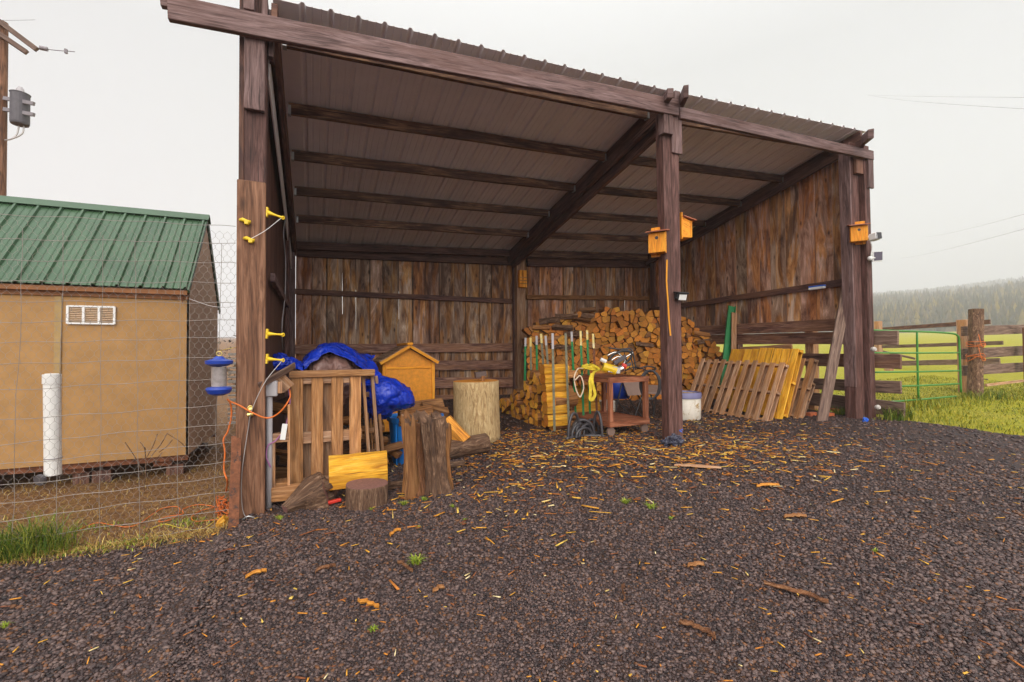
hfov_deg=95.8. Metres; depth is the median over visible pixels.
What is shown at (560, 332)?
firewood log
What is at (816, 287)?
wall light
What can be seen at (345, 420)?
firewood log
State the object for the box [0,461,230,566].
dry grass
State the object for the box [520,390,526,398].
firewood log
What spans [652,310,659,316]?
firewood log
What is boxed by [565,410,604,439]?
hose heap
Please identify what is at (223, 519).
yellow block
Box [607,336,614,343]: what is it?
firewood log
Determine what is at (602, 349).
firewood log
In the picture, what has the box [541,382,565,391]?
firewood log
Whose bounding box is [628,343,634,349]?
firewood log
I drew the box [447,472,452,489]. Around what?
bark slab
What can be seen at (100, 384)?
wire fence
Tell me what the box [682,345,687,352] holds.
firewood log
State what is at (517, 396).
firewood log
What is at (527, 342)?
firewood log
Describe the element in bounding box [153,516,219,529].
loose rope
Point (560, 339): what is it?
firewood log
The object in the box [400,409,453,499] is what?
tree stump
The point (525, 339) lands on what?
steel post
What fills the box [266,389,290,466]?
purple cord
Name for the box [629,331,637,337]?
firewood log
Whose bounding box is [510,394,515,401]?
firewood log
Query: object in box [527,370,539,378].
firewood log
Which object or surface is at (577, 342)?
firewood log
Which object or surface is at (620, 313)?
firewood log
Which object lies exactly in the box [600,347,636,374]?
engine
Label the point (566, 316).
firewood log
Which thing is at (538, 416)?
firewood log
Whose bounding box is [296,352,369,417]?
brown tarp
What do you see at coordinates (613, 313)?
firewood log
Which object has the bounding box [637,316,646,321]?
firewood log
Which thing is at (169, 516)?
extension cord
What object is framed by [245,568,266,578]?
bark piece
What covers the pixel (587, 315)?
firewood log
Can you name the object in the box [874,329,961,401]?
metal gate
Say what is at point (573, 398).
firewood log
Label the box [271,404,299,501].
scrap crate
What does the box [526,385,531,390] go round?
firewood log
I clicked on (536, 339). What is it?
steel post
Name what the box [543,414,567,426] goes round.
firewood log
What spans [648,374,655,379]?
firewood log
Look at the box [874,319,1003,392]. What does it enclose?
rail fence
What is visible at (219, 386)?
bird feeder
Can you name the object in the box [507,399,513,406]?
firewood log
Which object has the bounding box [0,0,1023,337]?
sky
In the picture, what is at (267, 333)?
fence insulator
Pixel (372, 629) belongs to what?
weed
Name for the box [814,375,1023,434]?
pasture grass
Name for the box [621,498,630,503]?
weed
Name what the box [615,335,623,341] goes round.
firewood log
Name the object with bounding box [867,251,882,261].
solar charger
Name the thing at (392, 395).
blue tarp
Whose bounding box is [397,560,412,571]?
bark piece
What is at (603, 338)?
firewood log
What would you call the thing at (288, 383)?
wood block
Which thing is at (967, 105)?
power line
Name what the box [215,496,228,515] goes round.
orange twine
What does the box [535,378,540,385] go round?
firewood log
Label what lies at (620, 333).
firewood log
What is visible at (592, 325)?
firewood log
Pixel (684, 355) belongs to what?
firewood log
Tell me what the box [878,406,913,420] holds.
grass clump
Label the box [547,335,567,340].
firewood log
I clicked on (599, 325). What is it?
firewood log
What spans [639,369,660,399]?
hose coil
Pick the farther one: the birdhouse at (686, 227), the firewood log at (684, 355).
the firewood log at (684, 355)
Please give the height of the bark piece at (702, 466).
0.042 m
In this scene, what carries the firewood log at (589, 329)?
on the firewood log
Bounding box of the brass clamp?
[247,405,253,416]
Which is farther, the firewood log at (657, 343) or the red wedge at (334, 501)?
the firewood log at (657, 343)
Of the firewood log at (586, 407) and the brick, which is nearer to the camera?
the firewood log at (586, 407)
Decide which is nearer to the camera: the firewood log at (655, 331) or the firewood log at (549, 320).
the firewood log at (549, 320)
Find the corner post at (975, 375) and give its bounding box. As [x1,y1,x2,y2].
[967,309,983,398]
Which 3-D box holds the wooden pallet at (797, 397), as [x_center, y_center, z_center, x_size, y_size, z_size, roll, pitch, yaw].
[5.503,1.146,9.473,0.476,0.709,1.176,0,-1,-23]
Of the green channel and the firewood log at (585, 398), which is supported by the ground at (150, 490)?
the green channel
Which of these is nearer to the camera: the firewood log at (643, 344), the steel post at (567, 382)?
the steel post at (567, 382)
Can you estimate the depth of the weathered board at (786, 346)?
9.85 m
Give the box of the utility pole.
[0,19,74,195]
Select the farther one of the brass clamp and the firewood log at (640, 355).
the firewood log at (640, 355)
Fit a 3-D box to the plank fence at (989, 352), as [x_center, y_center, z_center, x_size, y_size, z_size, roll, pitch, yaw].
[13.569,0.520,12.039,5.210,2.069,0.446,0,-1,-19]
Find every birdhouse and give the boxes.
[645,227,669,257]
[680,212,696,240]
[846,221,870,244]
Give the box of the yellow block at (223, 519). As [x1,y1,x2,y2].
[215,515,228,527]
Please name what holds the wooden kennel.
on the ground at (150, 490)
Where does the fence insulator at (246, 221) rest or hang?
attached to the open shed at (428, 192)
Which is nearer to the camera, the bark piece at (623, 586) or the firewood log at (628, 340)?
the bark piece at (623, 586)
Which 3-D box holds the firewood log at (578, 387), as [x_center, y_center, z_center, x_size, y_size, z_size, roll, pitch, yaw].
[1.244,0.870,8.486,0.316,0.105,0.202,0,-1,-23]
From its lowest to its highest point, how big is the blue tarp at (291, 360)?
0.229 m
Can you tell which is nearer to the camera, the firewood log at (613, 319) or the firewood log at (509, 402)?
the firewood log at (509, 402)
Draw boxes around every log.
[273,402,287,414]
[275,449,286,456]
[275,467,286,478]
[278,456,286,465]
[343,416,348,425]
[343,449,365,454]
[347,422,384,433]
[361,434,388,444]
[370,441,402,453]
[388,479,402,489]
[389,450,402,458]
[397,411,428,426]
[398,405,432,415]
[410,398,444,407]
[420,401,448,417]
[446,415,470,441]
[450,433,490,458]
[502,406,510,412]
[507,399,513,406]
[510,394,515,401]
[511,409,516,417]
[513,389,523,394]
[514,400,523,406]
[515,393,524,399]
[515,407,521,413]
[516,414,524,419]
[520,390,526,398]
[521,337,529,344]
[522,327,530,335]
[524,380,532,390]
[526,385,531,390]
[526,391,534,398]
[526,404,532,416]
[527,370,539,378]
[530,332,538,336]
[532,325,549,329]
[532,372,539,382]
[532,384,536,392]
[532,409,536,417]
[534,393,541,403]
[534,402,542,408]
[534,413,542,420]
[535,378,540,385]
[535,420,541,426]
[536,384,542,393]
[539,316,559,324]
[540,364,568,373]
[540,373,568,382]
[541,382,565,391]
[542,391,566,401]
[543,401,566,413]
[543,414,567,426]
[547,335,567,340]
[549,420,574,429]
[550,344,570,349]
[552,324,572,330]
[555,313,577,318]
[555,392,577,406]
[556,330,563,334]
[557,335,563,342]
[561,410,575,420]
[564,331,582,336]
[568,370,577,378]
[569,385,573,392]
[572,317,590,322]
[574,311,594,317]
[574,325,580,330]
[574,339,579,346]
[576,385,587,391]
[576,390,598,403]
[576,402,600,411]
[579,307,595,312]
[585,326,592,332]
[588,326,598,333]
[589,322,596,328]
[593,333,601,338]
[594,316,601,323]
[594,338,601,345]
[596,323,604,329]
[596,351,602,358]
[599,307,609,312]
[599,346,608,353]
[600,311,607,316]
[600,336,607,341]
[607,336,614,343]
[609,309,615,315]
[609,316,616,322]
[612,329,623,336]
[612,342,619,347]
[614,311,622,316]
[615,321,623,328]
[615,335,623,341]
[621,310,628,317]
[621,342,627,347]
[624,337,632,343]
[625,324,633,332]
[627,315,634,323]
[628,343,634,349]
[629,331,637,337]
[631,317,637,323]
[632,323,638,329]
[633,335,641,341]
[635,309,644,316]
[635,342,653,347]
[635,347,641,352]
[636,353,644,358]
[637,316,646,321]
[638,331,646,336]
[638,357,646,362]
[639,319,647,327]
[641,351,648,356]
[643,331,650,337]
[644,310,652,316]
[644,316,653,322]
[645,323,652,331]
[646,359,653,364]
[647,352,652,358]
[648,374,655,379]
[649,347,655,352]
[651,328,659,334]
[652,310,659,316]
[653,358,659,362]
[654,339,659,346]
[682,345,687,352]
[682,353,687,358]
[682,358,688,363]
[682,379,689,385]
[685,342,691,349]
[691,330,710,337]
[695,338,712,344]
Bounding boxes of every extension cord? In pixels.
[72,497,227,535]
[222,388,290,492]
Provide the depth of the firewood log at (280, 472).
5.46 m
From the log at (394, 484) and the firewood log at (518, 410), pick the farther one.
the firewood log at (518, 410)
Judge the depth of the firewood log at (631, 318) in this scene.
11.51 m
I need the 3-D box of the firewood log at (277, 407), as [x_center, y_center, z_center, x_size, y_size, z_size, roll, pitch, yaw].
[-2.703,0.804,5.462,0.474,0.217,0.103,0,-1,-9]
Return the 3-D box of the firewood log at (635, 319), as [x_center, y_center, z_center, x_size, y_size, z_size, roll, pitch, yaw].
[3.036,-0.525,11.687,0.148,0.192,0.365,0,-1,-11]
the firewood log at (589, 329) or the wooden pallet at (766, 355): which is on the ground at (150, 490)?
the wooden pallet at (766, 355)
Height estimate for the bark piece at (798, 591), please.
0.042 m
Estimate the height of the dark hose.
0.108 m
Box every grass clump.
[831,406,844,414]
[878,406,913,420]
[957,388,1011,400]
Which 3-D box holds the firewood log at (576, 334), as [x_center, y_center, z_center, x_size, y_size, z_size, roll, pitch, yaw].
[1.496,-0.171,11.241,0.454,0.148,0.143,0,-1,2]
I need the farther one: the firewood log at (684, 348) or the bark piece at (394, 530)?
the firewood log at (684, 348)
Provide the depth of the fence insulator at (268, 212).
4.72 m
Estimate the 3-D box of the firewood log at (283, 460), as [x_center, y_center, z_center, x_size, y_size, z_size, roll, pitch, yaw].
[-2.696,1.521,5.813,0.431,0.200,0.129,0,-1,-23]
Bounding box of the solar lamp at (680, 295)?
[673,291,688,299]
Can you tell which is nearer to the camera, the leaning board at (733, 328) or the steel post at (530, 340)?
the steel post at (530, 340)
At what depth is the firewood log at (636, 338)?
11.46 m
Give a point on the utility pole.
(20, 104)
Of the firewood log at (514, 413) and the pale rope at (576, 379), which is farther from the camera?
the firewood log at (514, 413)
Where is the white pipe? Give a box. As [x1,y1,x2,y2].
[33,373,62,485]
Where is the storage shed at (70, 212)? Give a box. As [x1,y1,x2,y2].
[0,195,220,487]
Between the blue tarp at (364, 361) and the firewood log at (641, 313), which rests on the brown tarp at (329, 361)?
the blue tarp at (364, 361)
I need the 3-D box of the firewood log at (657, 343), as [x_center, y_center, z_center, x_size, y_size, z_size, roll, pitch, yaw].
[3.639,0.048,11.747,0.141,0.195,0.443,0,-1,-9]
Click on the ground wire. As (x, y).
(246, 439)
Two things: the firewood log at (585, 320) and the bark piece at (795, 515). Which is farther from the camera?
the firewood log at (585, 320)
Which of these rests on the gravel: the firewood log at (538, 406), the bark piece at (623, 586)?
the bark piece at (623, 586)
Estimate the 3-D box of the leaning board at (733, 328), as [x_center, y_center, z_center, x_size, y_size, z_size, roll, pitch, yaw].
[5.191,0.549,10.838,0.115,2.520,1.036,-1,-1,29]
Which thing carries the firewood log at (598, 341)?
on the firewood log at (602, 349)
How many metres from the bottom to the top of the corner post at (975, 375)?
2.302 m
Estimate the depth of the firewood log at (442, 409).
6.76 m
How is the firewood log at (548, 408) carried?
on the firewood log at (561, 419)
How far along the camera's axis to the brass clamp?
4.56 m
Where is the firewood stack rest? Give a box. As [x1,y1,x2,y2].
[521,317,721,399]
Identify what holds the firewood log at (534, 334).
on the firewood log
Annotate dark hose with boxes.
[625,366,656,370]
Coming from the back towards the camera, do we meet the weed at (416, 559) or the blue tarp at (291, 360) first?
the blue tarp at (291, 360)
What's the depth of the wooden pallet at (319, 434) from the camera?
5.25 m
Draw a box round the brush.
[217,325,295,388]
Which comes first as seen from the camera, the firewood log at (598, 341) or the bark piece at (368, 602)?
the bark piece at (368, 602)
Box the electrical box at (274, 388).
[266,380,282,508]
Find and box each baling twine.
[965,334,985,346]
[965,347,985,360]
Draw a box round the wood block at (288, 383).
[275,375,293,392]
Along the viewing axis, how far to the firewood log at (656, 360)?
11.58 m
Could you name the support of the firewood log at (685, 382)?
on the firewood stack rest
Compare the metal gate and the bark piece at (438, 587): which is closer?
the bark piece at (438, 587)
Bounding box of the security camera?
[867,232,881,241]
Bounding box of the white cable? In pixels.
[281,220,285,349]
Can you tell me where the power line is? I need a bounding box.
[876,96,1021,108]
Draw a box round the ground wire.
[241,361,281,516]
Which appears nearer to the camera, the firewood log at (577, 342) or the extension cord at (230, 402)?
the extension cord at (230, 402)
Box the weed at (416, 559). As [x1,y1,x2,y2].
[407,553,426,564]
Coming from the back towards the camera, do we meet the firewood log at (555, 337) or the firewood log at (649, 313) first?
the firewood log at (649, 313)
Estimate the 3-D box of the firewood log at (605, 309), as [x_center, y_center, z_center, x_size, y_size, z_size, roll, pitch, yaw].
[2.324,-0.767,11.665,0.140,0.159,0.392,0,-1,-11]
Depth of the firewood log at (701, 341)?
11.68 m
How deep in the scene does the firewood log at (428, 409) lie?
6.51 m
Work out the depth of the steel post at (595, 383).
8.21 m
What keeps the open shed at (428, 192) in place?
on the ground at (150, 490)
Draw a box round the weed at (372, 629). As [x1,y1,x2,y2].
[369,623,377,631]
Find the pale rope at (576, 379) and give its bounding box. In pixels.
[573,368,583,396]
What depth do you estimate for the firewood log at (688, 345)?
11.72 m
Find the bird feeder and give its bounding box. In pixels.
[204,347,235,395]
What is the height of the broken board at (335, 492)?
0.219 m
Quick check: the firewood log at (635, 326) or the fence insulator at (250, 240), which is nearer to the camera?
the fence insulator at (250, 240)
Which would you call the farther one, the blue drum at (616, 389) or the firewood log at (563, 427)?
the blue drum at (616, 389)
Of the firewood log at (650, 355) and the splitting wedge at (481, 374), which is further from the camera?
the firewood log at (650, 355)
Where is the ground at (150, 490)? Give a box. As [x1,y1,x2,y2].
[0,332,1023,681]
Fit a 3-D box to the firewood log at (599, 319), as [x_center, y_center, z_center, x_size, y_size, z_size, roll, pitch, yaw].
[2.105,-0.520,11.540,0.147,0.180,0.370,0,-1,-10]
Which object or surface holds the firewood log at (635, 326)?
on the firewood log
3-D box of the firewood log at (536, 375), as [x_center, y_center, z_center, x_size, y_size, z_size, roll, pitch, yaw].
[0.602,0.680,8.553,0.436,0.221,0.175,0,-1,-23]
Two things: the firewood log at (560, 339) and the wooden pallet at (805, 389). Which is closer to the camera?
the wooden pallet at (805, 389)
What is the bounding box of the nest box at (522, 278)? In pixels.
[518,270,526,287]
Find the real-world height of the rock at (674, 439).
0.230 m
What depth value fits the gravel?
3.13 m
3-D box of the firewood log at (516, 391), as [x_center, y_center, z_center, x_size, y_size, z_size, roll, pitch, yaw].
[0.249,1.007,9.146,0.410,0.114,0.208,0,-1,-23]
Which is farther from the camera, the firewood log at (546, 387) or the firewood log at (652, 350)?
the firewood log at (652, 350)
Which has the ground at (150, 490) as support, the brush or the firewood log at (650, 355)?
the brush
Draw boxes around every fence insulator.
[239,218,250,224]
[243,236,254,243]
[265,329,284,338]
[265,354,284,363]
[266,207,284,219]
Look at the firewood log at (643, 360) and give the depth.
11.54 m
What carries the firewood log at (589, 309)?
on the firewood log
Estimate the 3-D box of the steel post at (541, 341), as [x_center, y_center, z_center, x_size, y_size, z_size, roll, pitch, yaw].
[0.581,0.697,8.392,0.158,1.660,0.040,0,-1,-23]
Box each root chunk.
[282,472,334,512]
[303,479,329,508]
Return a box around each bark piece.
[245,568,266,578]
[315,563,335,573]
[358,598,378,607]
[389,528,400,536]
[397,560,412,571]
[432,584,444,592]
[621,582,624,598]
[674,464,720,468]
[679,619,715,638]
[687,561,703,567]
[756,483,779,486]
[764,581,828,603]
[783,513,806,517]
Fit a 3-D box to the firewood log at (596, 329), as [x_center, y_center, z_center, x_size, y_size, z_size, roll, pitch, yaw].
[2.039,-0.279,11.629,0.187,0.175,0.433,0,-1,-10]
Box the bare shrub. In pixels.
[125,434,184,491]
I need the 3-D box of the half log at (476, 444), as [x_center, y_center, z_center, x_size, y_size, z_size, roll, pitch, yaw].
[-0.650,1.486,6.541,0.648,0.326,0.404,0,-1,-19]
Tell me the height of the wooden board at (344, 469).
0.368 m
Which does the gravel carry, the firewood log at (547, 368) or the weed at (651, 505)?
the weed at (651, 505)
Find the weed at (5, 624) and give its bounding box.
[0,621,13,628]
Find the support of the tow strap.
hanging from the utility cart
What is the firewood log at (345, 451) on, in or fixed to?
on the firewood log
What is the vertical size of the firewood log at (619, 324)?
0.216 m
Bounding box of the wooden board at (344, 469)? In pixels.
[328,450,387,490]
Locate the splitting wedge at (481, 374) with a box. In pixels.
[474,371,486,380]
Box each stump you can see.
[345,478,387,510]
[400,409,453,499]
[453,379,500,441]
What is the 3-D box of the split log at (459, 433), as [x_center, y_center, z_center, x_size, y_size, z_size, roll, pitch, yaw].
[-0.790,1.264,6.517,0.443,0.426,0.215,-1,-1,23]
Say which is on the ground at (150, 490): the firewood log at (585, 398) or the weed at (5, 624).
the weed at (5, 624)
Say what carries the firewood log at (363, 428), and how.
on the firewood log at (385, 440)
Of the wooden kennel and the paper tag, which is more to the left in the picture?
the paper tag
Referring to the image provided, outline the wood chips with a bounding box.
[0,411,1023,681]
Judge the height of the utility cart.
0.915 m
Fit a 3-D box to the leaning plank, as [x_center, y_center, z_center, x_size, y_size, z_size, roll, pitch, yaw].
[6.022,0.084,8.593,1.139,2.853,0.111,0,-1,-25]
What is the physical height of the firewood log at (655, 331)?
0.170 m
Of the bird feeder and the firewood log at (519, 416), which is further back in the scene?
the firewood log at (519, 416)
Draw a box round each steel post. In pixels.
[524,338,526,380]
[529,338,531,369]
[535,336,537,369]
[540,334,543,363]
[544,336,548,363]
[551,333,555,430]
[564,333,569,420]
[570,332,576,412]
[579,331,584,414]
[586,330,590,413]
[592,334,597,410]
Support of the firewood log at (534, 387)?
on the firewood log at (537, 399)
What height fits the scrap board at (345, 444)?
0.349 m
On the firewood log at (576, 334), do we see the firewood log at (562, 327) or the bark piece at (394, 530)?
the firewood log at (562, 327)
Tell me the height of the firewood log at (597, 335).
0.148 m
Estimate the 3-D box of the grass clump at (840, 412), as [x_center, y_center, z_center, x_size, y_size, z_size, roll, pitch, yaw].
[6.492,1.353,9.093,0.599,0.197,0.443,1,-2,-37]
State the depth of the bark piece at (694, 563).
3.18 m
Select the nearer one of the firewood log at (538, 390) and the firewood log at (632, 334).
the firewood log at (538, 390)
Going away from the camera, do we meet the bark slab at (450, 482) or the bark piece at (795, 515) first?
the bark piece at (795, 515)
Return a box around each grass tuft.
[0,505,103,563]
[0,523,44,559]
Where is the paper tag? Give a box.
[280,424,287,439]
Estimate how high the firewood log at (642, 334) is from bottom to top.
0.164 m
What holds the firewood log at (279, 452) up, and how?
on the open shed at (428, 192)
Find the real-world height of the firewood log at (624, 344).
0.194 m
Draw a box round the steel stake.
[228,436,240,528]
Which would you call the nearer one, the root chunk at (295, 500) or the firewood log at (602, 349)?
the root chunk at (295, 500)
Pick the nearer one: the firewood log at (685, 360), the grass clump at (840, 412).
the grass clump at (840, 412)
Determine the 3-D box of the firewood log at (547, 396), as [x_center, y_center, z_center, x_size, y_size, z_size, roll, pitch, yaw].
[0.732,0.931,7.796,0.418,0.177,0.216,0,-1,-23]
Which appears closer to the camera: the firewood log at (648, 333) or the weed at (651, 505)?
the weed at (651, 505)
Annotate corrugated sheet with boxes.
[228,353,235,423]
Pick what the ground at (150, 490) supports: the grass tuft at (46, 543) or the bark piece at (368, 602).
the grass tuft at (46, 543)
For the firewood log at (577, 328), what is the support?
on the firewood log
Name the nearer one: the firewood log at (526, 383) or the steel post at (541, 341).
the steel post at (541, 341)
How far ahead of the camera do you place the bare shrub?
4.58 m
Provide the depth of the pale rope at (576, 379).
7.31 m
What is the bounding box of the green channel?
[718,305,735,392]
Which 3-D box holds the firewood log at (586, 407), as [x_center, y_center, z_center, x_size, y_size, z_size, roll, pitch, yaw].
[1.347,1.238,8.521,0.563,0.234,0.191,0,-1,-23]
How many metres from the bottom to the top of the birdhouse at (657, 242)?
0.440 m
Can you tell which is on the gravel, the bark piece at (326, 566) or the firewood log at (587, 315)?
the bark piece at (326, 566)
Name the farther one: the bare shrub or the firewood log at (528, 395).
the firewood log at (528, 395)
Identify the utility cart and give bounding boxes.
[569,373,649,435]
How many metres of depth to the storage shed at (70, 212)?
5.87 m
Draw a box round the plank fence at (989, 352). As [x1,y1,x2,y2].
[961,325,1023,386]
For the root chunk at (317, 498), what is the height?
0.327 m
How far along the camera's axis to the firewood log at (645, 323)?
11.56 m
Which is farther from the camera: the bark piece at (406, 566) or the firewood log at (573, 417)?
the firewood log at (573, 417)
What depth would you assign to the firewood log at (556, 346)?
11.15 m
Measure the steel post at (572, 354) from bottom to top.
1.671 m
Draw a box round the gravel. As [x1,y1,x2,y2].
[0,395,1023,681]
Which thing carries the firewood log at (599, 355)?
on the firewood log
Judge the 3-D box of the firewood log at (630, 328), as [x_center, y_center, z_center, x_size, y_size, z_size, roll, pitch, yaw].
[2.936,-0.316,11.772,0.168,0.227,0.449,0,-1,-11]
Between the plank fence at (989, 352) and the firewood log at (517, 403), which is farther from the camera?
the plank fence at (989, 352)
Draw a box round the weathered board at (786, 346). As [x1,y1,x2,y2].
[740,344,792,349]
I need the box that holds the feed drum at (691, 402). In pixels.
[682,390,701,420]
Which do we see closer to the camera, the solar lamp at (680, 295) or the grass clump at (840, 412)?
the solar lamp at (680, 295)
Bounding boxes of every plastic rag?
[660,437,668,445]
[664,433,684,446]
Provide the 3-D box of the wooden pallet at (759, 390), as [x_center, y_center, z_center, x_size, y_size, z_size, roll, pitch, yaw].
[4.536,0.978,9.533,0.653,1.206,2.093,0,-1,-23]
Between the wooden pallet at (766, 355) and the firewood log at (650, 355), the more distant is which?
the firewood log at (650, 355)
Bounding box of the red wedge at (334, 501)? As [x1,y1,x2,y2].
[328,498,341,504]
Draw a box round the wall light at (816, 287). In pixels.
[808,285,825,289]
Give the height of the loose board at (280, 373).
0.263 m
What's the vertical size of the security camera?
0.142 m
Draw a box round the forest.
[764,276,1023,333]
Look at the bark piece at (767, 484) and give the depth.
4.64 m
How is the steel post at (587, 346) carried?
on the ground at (150, 490)
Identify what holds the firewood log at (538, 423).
on the ground at (150, 490)
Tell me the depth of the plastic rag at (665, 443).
6.44 m
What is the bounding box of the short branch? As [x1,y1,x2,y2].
[450,460,464,468]
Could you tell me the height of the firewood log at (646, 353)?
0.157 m
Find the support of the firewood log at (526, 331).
on the firewood log
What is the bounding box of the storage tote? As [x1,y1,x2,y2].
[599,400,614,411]
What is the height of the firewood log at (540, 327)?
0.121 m
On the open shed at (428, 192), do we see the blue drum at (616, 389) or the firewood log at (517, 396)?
the blue drum at (616, 389)
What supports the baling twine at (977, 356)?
attached to the corner post at (975, 375)
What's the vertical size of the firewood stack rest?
2.348 m
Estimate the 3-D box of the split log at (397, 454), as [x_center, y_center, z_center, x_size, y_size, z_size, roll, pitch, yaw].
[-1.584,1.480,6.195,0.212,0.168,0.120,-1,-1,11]
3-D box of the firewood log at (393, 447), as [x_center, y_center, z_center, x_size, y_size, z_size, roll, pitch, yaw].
[-1.642,1.421,6.072,0.433,0.167,0.124,0,-2,-35]
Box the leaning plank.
[816,288,845,420]
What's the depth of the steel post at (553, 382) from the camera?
7.52 m
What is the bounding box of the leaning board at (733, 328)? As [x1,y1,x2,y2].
[731,312,736,349]
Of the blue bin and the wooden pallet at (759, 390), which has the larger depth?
the wooden pallet at (759, 390)
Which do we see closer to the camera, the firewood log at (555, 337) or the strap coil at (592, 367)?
the strap coil at (592, 367)
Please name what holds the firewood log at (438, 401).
on the firewood log at (442, 409)
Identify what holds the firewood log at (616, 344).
on the firewood log
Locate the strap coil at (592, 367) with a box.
[579,365,596,370]
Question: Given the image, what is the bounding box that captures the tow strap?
[583,363,599,401]
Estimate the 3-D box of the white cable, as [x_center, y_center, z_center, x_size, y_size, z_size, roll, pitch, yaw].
[-3.748,-0.973,7.587,0.058,2.245,0.727,0,-1,-23]
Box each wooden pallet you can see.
[289,369,374,483]
[361,376,383,451]
[690,358,788,420]
[726,348,803,418]
[771,358,818,418]
[776,381,815,416]
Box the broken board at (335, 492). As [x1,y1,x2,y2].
[331,489,339,495]
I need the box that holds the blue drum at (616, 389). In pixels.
[606,383,629,398]
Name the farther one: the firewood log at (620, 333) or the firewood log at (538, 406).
the firewood log at (620, 333)
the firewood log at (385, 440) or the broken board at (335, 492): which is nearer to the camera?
the broken board at (335, 492)
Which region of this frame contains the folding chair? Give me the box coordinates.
[615,375,660,416]
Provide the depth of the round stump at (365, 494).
4.66 m
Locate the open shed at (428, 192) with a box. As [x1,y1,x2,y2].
[160,0,905,518]
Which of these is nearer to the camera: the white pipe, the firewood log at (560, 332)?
the white pipe
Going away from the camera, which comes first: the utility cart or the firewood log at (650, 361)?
the utility cart
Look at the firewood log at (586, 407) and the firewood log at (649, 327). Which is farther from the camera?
the firewood log at (649, 327)
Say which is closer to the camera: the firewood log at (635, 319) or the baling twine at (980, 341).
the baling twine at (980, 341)
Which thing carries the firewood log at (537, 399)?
on the firewood log at (538, 406)
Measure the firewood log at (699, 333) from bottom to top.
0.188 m
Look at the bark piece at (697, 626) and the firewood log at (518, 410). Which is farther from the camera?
the firewood log at (518, 410)
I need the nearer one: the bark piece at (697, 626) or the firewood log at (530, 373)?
the bark piece at (697, 626)
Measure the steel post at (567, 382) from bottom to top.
1.576 m
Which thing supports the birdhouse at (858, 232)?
attached to the open shed at (428, 192)
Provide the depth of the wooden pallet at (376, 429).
5.51 m
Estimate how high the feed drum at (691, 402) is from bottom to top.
0.528 m
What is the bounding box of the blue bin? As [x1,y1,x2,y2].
[387,413,443,464]
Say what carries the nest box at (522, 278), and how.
attached to the open shed at (428, 192)
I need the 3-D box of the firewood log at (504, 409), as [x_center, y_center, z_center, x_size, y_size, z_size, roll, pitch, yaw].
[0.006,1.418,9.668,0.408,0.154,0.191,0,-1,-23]
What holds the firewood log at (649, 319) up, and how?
on the firewood log at (649, 327)
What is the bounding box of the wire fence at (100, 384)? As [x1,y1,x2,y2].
[0,214,235,551]
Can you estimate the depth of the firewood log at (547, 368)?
7.71 m
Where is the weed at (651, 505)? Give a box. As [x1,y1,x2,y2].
[645,501,654,509]
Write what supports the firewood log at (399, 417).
on the blue bin
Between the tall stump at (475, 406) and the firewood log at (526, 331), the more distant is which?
the firewood log at (526, 331)
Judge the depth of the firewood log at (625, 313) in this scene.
11.51 m
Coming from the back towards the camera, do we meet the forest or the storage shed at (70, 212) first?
the forest
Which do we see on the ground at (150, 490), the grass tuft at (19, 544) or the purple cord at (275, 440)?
the grass tuft at (19, 544)
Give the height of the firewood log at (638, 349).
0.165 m
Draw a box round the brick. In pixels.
[805,412,816,415]
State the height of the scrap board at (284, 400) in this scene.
0.272 m
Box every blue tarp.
[272,352,303,370]
[301,342,382,376]
[361,376,414,422]
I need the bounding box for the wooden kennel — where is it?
[374,343,438,431]
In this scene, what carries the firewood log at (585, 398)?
on the firewood log at (586, 407)
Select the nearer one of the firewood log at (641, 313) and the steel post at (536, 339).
the steel post at (536, 339)
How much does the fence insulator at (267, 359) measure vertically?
0.101 m
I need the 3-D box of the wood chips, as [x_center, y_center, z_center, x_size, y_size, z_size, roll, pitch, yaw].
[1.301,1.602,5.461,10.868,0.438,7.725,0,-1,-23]
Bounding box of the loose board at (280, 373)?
[258,362,295,387]
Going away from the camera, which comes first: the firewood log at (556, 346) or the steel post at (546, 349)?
the steel post at (546, 349)
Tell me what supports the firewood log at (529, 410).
on the firewood log
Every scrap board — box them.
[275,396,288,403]
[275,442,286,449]
[343,440,348,448]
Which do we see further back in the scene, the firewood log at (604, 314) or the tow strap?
the firewood log at (604, 314)
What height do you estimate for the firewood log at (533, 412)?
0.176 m

